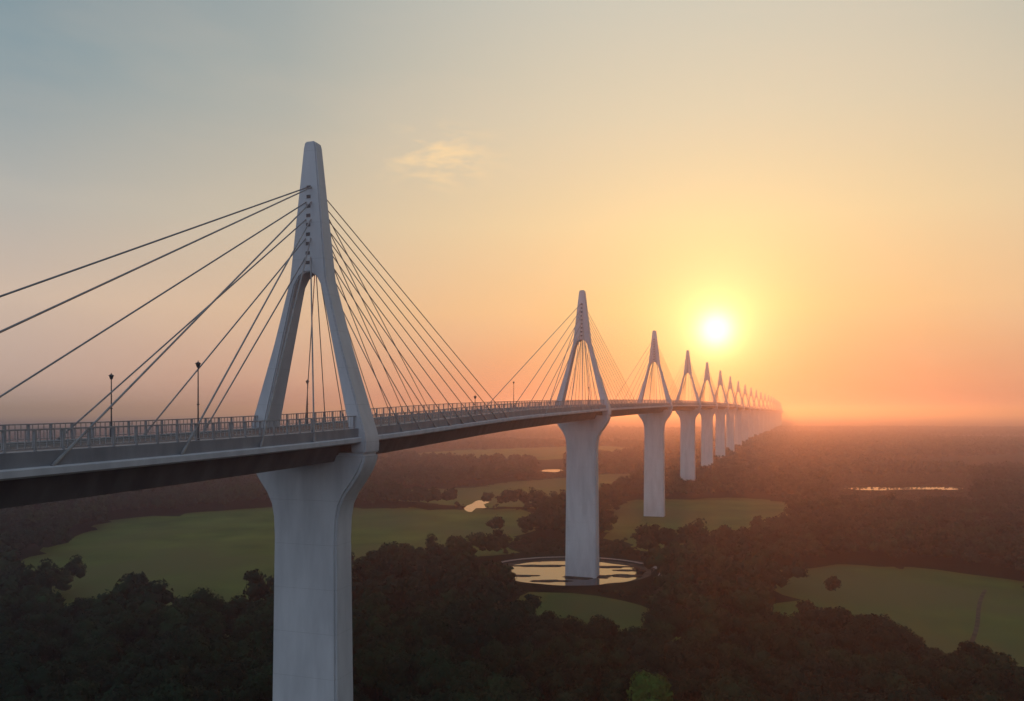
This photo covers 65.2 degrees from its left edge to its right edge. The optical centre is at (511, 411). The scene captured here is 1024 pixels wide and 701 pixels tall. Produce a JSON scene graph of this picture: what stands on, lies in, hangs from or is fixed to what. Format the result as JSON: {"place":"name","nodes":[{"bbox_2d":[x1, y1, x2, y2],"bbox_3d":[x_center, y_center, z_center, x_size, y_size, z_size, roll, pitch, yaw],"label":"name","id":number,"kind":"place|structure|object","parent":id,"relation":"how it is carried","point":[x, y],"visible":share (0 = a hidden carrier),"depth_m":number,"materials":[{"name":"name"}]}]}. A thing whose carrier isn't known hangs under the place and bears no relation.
{"place":"outdoors","nodes":[
{"label":"outdoors","id":0,"kind":"place"},
{"bbox_2d":[21,507,534,636],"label":"meadow","id":1,"kind":"structure","parent":0,"point":[220,553],"depth_m":330.73,"materials":[{"name":"green plant"}]},
{"bbox_2d":[464,500,488,511],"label":"pond water","id":2,"kind":"structure","parent":0,"point":[474,505],"depth_m":461.18,"materials":[{"name":"beige liquid"}]},
{"bbox_2d":[0,413,1023,700],"bbox_3d":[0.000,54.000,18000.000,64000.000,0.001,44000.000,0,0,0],"label":"ground","id":3,"kind":"structure","parent":0,"point":[868,557],"depth_m":523.64,"materials":[{"name":"green plant"}]},
{"bbox_2d":[173,599,208,618],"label":"tree","id":4,"kind":"object","parent":3,"relation":"on","point":[188,606],"visible":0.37,"depth_m":176.13,"materials":[{"name":"green plant"}]},
{"bbox_2d":[178,587,230,623],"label":"tree","id":5,"kind":"object","parent":3,"relation":"on","point":[210,600],"visible":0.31,"depth_m":181.32,"materials":[{"name":"green plant"}]},
{"bbox_2d":[185,608,229,634],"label":"tree","id":6,"kind":"object","parent":3,"relation":"on","point":[205,618],"visible":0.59,"depth_m":167.86,"materials":[{"name":"green plant"}]},
{"bbox_2d":[221,629,250,645],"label":"tree","id":7,"kind":"object","parent":3,"relation":"on","point":[238,636],"visible":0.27,"depth_m":160.79,"materials":[{"name":"green plant"}]},
{"bbox_2d":[234,662,272,700],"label":"tree","id":8,"kind":"object","parent":3,"relation":"on","point":[257,683],"visible":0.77,"depth_m":128.85,"materials":[{"name":"green plant"}]},
{"bbox_2d":[0,141,508,700],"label":"bridge tower","id":9,"kind":"structure","parent":3,"relation":"on","point":[312,505],"depth_m":109.04,"materials":[{"name":"paint"}]},
{"bbox_2d":[237,664,271,691],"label":"tree","id":10,"kind":"object","parent":3,"relation":"on","point":[248,672],"visible":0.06,"depth_m":136.87,"materials":[{"name":"green plant"}]},
{"bbox_2d":[238,624,273,656],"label":"tree","id":11,"kind":"object","parent":3,"relation":"on","point":[258,638],"visible":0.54,"depth_m":153.10,"materials":[{"name":"green plant"}]},
{"bbox_2d":[243,597,273,614],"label":"tree","id":12,"kind":"object","parent":3,"relation":"on","point":[259,604],"visible":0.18,"depth_m":178.93,"materials":[{"name":"green plant"}]},
{"bbox_2d":[249,613,273,631],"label":"tree","id":13,"kind":"object","parent":3,"relation":"on","point":[264,620],"visible":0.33,"depth_m":167.34,"materials":[{"name":"green plant"}]},
{"bbox_2d":[254,643,272,664],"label":"tree","id":14,"kind":"object","parent":3,"relation":"on","point":[266,654],"visible":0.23,"depth_m":149.66,"materials":[{"name":"green plant"}]},
{"bbox_2d":[254,599,273,616],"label":"tree","id":15,"kind":"object","parent":3,"relation":"on","point":[269,610],"visible":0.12,"depth_m":175.69,"materials":[{"name":"green plant"}]},
{"bbox_2d":[353,667,363,689],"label":"tree","id":16,"kind":"object","parent":3,"relation":"on","point":[357,679],"visible":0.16,"depth_m":144.32,"materials":[{"name":"green plant"}]},
{"bbox_2d":[353,682,368,700],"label":"tree","id":17,"kind":"object","parent":3,"relation":"on","point":[359,694],"visible":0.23,"depth_m":134.38,"materials":[{"name":"green plant"}]},
{"bbox_2d":[352,615,391,655],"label":"tree","id":18,"kind":"object","parent":3,"relation":"on","point":[364,629],"visible":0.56,"depth_m":157.52,"materials":[{"name":"green plant"}]},
{"bbox_2d":[352,596,391,620],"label":"tree","id":19,"kind":"object","parent":3,"relation":"on","point":[371,604],"visible":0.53,"depth_m":173.94,"materials":[{"name":"green plant"}]},
{"bbox_2d":[353,644,394,700],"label":"tree","id":20,"kind":"object","parent":3,"relation":"on","point":[368,663],"visible":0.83,"depth_m":140.12,"materials":[{"name":"green plant"}]},
{"bbox_2d":[476,671,544,700],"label":"tree","id":21,"kind":"object","parent":3,"relation":"on","point":[495,684],"visible":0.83,"depth_m":125.61,"materials":[{"name":"green plant"}]},
{"bbox_2d":[0,463,1023,624],"bbox_3d":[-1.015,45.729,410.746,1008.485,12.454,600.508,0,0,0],"label":"forest","id":22,"kind":"object","parent":3,"relation":"on","point":[817,517],"visible":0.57,"depth_m":293.03,"materials":[{"name":"green plant"}]},
{"bbox_2d":[0,425,1023,479],"bbox_3d":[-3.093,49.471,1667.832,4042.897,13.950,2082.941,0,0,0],"label":"forest","id":23,"kind":"object","parent":3,"relation":"on","point":[848,449],"visible":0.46,"depth_m":1069.38,"materials":[{"name":"green plant"}]},
{"bbox_2d":[509,600,536,617],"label":"tree","id":24,"kind":"object","parent":3,"relation":"on","point":[527,606],"visible":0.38,"depth_m":180.00,"materials":[{"name":"green plant"}]},
{"bbox_2d":[513,609,541,645],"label":"tree","id":25,"kind":"object","parent":3,"relation":"on","point":[521,616],"visible":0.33,"depth_m":169.63,"materials":[{"name":"green plant"}]},
{"bbox_2d":[517,575,539,576],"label":"island","id":26,"kind":"structure","parent":3,"relation":"on","point":[526,575],"depth_m":262.75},
{"bbox_2d":[520,615,552,635],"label":"tree","id":27,"kind":"object","parent":3,"relation":"on","point":[531,627],"visible":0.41,"depth_m":167.00,"materials":[{"name":"green plant"}]},
{"bbox_2d":[508,565,564,566],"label":"island","id":28,"kind":"structure","parent":3,"relation":"on","point":[538,565],"depth_m":279.87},
{"bbox_2d":[537,610,559,619],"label":"tree","id":29,"kind":"object","parent":3,"relation":"on","point":[549,613],"visible":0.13,"depth_m":174.29,"materials":[{"name":"green plant"}]},
{"bbox_2d":[531,579,571,581],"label":"island","id":30,"kind":"structure","parent":3,"relation":"on","point":[556,580],"depth_m":254.96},
{"bbox_2d":[485,290,637,577],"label":"bridge tower","id":31,"kind":"structure","parent":3,"relation":"on","point":[582,437],"depth_m":260.94,"materials":[{"name":"paint"}]},
{"bbox_2d":[543,614,585,635],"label":"tree","id":32,"kind":"object","parent":3,"relation":"on","point":[573,624],"visible":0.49,"depth_m":169.44,"materials":[{"name":"green plant"}]},
{"bbox_2d":[563,575,610,579],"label":"island","id":33,"kind":"structure","parent":3,"relation":"on","point":[583,578],"depth_m":259.58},
{"bbox_2d":[577,615,620,640],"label":"tree","id":34,"kind":"object","parent":3,"relation":"on","point":[602,627],"visible":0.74,"depth_m":161.14,"materials":[{"name":"green plant"}]},
{"bbox_2d":[599,566,632,567],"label":"island","id":35,"kind":"structure","parent":3,"relation":"on","point":[613,566],"depth_m":278.06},
{"bbox_2d":[605,574,644,577],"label":"island","id":36,"kind":"structure","parent":3,"relation":"on","point":[622,575],"depth_m":262.75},
{"bbox_2d":[602,644,657,678],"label":"tree","id":37,"kind":"object","parent":3,"relation":"on","point":[620,659],"visible":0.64,"depth_m":141.16,"materials":[{"name":"green plant"}]},
{"bbox_2d":[617,569,642,570],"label":"island","id":38,"kind":"structure","parent":3,"relation":"on","point":[628,570],"depth_m":271.50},
{"bbox_2d":[607,625,665,653],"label":"tree","id":39,"kind":"object","parent":3,"relation":"on","point":[624,637],"visible":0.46,"depth_m":154.74,"materials":[{"name":"green plant"}]},
{"bbox_2d":[614,330,683,516],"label":"bridge tower","id":40,"kind":"structure","parent":3,"relation":"on","point":[654,468],"depth_m":413.06,"materials":[{"name":"paint"}]},
{"bbox_2d":[626,670,673,700],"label":"tree","id":41,"kind":"object","parent":3,"relation":"on","point":[646,687],"visible":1,"depth_m":125.09,"materials":[{"name":"green plant"}]},
{"bbox_2d":[629,668,673,696],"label":"tree","id":42,"kind":"object","parent":3,"relation":"on","point":[647,670],"visible":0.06,"depth_m":132.79,"materials":[{"name":"green plant"}]},
{"bbox_2d":[625,635,684,676],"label":"tree","id":43,"kind":"object","parent":3,"relation":"on","point":[658,661],"visible":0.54,"depth_m":142.94,"materials":[{"name":"green plant"}]},
{"bbox_2d":[664,350,706,480],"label":"bridge tower","id":44,"kind":"structure","parent":3,"relation":"on","point":[687,444],"depth_m":565.11,"materials":[{"name":"paint"}]},
{"bbox_2d":[691,362,721,466],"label":"bridge tower","id":45,"kind":"structure","parent":3,"relation":"on","point":[707,415],"depth_m":717.14,"materials":[{"name":"paint"}]},
{"bbox_2d":[454,466,973,598],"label":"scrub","id":46,"kind":"object","parent":3,"relation":"on","point":[840,485],"visible":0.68,"depth_m":528.79,"materials":[{"name":"green plant"}]},
{"bbox_2d":[708,370,730,457],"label":"bridge tower","id":47,"kind":"structure","parent":3,"relation":"on","point":[720,414],"depth_m":869.19,"materials":[{"name":"paint"}]},
{"bbox_2d":[0,400,783,508],"bbox_3d":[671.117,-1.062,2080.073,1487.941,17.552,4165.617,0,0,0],"label":"bridge deck","id":48,"kind":"structure","parent":47,"relation":"on","point":[90,465],"depth_m":84.71,"materials":[{"name":"concrete"}]},
{"bbox_2d":[108,373,113,436],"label":"street lamp","id":49,"kind":"object","parent":48,"relation":"on","point":[111,375],"visible":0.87,"depth_m":86.26,"materials":[{"name":"metal"}]},
{"bbox_2d":[195,361,200,439],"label":"street lamp","id":50,"kind":"object","parent":48,"relation":"on","point":[198,363],"visible":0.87,"depth_m":78.83,"materials":[{"name":"metal"}]},
{"bbox_2d":[306,379,307,423],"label":"street lamp","id":51,"kind":"object","parent":48,"relation":"on","point":[307,404],"visible":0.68,"depth_m":122.15,"materials":[{"name":"metal"}]},
{"bbox_2d":[722,376,739,450],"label":"bridge tower","id":52,"kind":"structure","parent":3,"relation":"on","point":[730,440],"depth_m":1021.25,"materials":[{"name":"paint"}]},
{"bbox_2d":[731,381,745,445],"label":"bridge tower","id":53,"kind":"structure","parent":3,"relation":"on","point":[738,427],"depth_m":1173.12,"materials":[{"name":"paint"}]},
{"bbox_2d":[739,385,751,442],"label":"bridge tower","id":54,"kind":"structure","parent":3,"relation":"on","point":[745,413],"depth_m":1325.32,"materials":[{"name":"paint"}]},
{"bbox_2d":[745,388,756,437],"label":"bridge tower","id":55,"kind":"structure","parent":3,"relation":"on","point":[751,423],"depth_m":1477.49,"materials":[{"name":"paint"}]},
{"bbox_2d":[752,390,760,434],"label":"bridge tower","id":56,"kind":"structure","parent":3,"relation":"on","point":[756,422],"depth_m":1629.27,"materials":[{"name":"paint"}]},
{"bbox_2d":[757,392,764,432],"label":"bridge tower","id":57,"kind":"structure","parent":3,"relation":"on","point":[761,413],"depth_m":1781.33,"materials":[{"name":"paint"}]},
{"bbox_2d":[761,394,769,431],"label":"bridge tower","id":58,"kind":"structure","parent":3,"relation":"on","point":[765,421],"depth_m":1933.59,"materials":[{"name":"paint"}]},
{"bbox_2d":[765,395,771,430],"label":"bridge tower","id":59,"kind":"structure","parent":3,"relation":"on","point":[768,421],"depth_m":2085.67,"materials":[{"name":"paint"}]},
{"bbox_2d":[769,396,774,428],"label":"bridge tower","id":60,"kind":"structure","parent":3,"relation":"on","point":[771,417],"depth_m":2237.39,"materials":[{"name":"paint"}]},
{"bbox_2d":[771,397,776,427],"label":"bridge tower","id":61,"kind":"structure","parent":3,"relation":"on","point":[774,414],"depth_m":2388.89,"materials":[{"name":"paint"}]},
{"bbox_2d":[772,398,777,426],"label":"bridge tower","id":62,"kind":"structure","parent":3,"relation":"on","point":[776,412],"depth_m":2541.08,"materials":[{"name":"paint"}]},
{"bbox_2d":[767,613,804,634],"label":"tree","id":63,"kind":"object","parent":3,"relation":"on","point":[783,622],"visible":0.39,"depth_m":169.20,"materials":[{"name":"green plant"}]},
{"bbox_2d":[797,605,837,631],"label":"tree","id":64,"kind":"object","parent":3,"relation":"on","point":[811,616],"visible":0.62,"depth_m":176.45,"materials":[{"name":"green plant"}]},
{"bbox_2d":[828,606,853,629],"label":"tree","id":65,"kind":"object","parent":3,"relation":"on","point":[841,614],"visible":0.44,"depth_m":174.63,"materials":[{"name":"green plant"}]},
{"bbox_2d":[849,613,904,628],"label":"tree","id":66,"kind":"object","parent":3,"relation":"on","point":[874,618],"visible":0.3,"depth_m":168.35,"materials":[{"name":"green plant"}]},
{"bbox_2d":[856,623,914,654],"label":"tree","id":67,"kind":"object","parent":3,"relation":"on","point":[882,638],"visible":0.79,"depth_m":156.67,"materials":[{"name":"green plant"}]},
{"bbox_2d":[915,649,947,665],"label":"tree","id":68,"kind":"object","parent":3,"relation":"on","point":[929,653],"visible":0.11,"depth_m":148.84,"materials":[{"name":"green plant"}]},
{"bbox_2d":[937,653,986,673],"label":"tree","id":69,"kind":"object","parent":3,"relation":"on","point":[954,661],"visible":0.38,"depth_m":138.14,"materials":[{"name":"green plant"}]},
{"bbox_2d":[952,640,991,658],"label":"tree","id":70,"kind":"object","parent":3,"relation":"on","point":[973,648],"visible":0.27,"depth_m":147.49,"materials":[{"name":"green plant"}]},
{"bbox_2d":[965,659,1023,700],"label":"tree","id":71,"kind":"object","parent":3,"relation":"on","point":[1006,678],"visible":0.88,"depth_m":126.07,"materials":[{"name":"green plant"}]},
{"bbox_2d":[975,649,1016,665],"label":"tree","id":72,"kind":"object","parent":3,"relation":"on","point":[987,656],"visible":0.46,"depth_m":142.17,"materials":[{"name":"green plant"}]},
{"bbox_2d":[0,0,1023,412],"label":"sky","id":73,"kind":"structure","parent":0,"point":[820,203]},
{"bbox_2d":[399,474,630,507],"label":"meadow","id":74,"kind":"structure","parent":0,"point":[467,496],"depth_m":556.91,"materials":[{"name":"green plant"}]},
{"bbox_2d":[418,446,629,459],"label":"meadow","id":75,"kind":"structure","parent":0,"point":[543,453],"depth_m":1092.67,"materials":[{"name":"green plant"}]},
{"bbox_2d":[540,469,562,471],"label":"pond water","id":76,"kind":"structure","parent":0,"point":[553,470],"depth_m":737.10,"materials":[{"name":"orange liquid"}]},
{"bbox_2d":[480,556,659,575],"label":"path","id":77,"kind":"structure","parent":0,"point":[655,567],"depth_m":289.52,"materials":[{"name":"grey concrete"}]},
{"bbox_2d":[509,561,645,585],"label":"pond water","id":78,"kind":"structure","parent":0,"point":[551,573],"depth_m":266.90,"materials":[{"name":"beige liquid"}]},
{"bbox_2d":[497,557,658,591],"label":"pond bank","id":79,"kind":"structure","parent":0,"point":[653,574],"depth_m":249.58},
{"bbox_2d":[517,592,680,640],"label":"meadow","id":80,"kind":"structure","parent":0,"point":[621,613],"depth_m":219.64,"materials":[{"name":"green plant"}]},
{"bbox_2d":[599,498,787,550],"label":"meadow","id":81,"kind":"structure","parent":0,"point":[732,513],"depth_m":421.07,"materials":[{"name":"green plant"}]},
{"bbox_2d":[771,564,1023,666],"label":"meadow","id":82,"kind":"structure","parent":0,"point":[933,608],"depth_m":228.97,"materials":[{"name":"green plant"}]},
{"bbox_2d":[876,617,924,649],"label":"tree","id":83,"kind":"object","parent":82,"relation":"on","point":[913,638],"visible":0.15,"depth_m":162.47,"materials":[{"name":"green plant"}]},
{"bbox_2d":[898,623,926,652],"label":"tree","id":84,"kind":"object","parent":82,"relation":"on","point":[913,632],"visible":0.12,"depth_m":166.89,"materials":[{"name":"green plant"}]},
{"bbox_2d":[913,647,944,661],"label":"tree","id":85,"kind":"object","parent":82,"relation":"on","point":[940,651],"visible":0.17,"depth_m":158.79,"materials":[{"name":"green plant"}]},
{"bbox_2d":[848,487,963,489],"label":"pond water","id":86,"kind":"structure","parent":0,"point":[887,488],"depth_m":563.66,"materials":[{"name":"orange liquid"}]},
{"bbox_2d":[970,590,986,641],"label":"path","id":87,"kind":"structure","parent":0,"point":[977,623],"depth_m":209.91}
]}

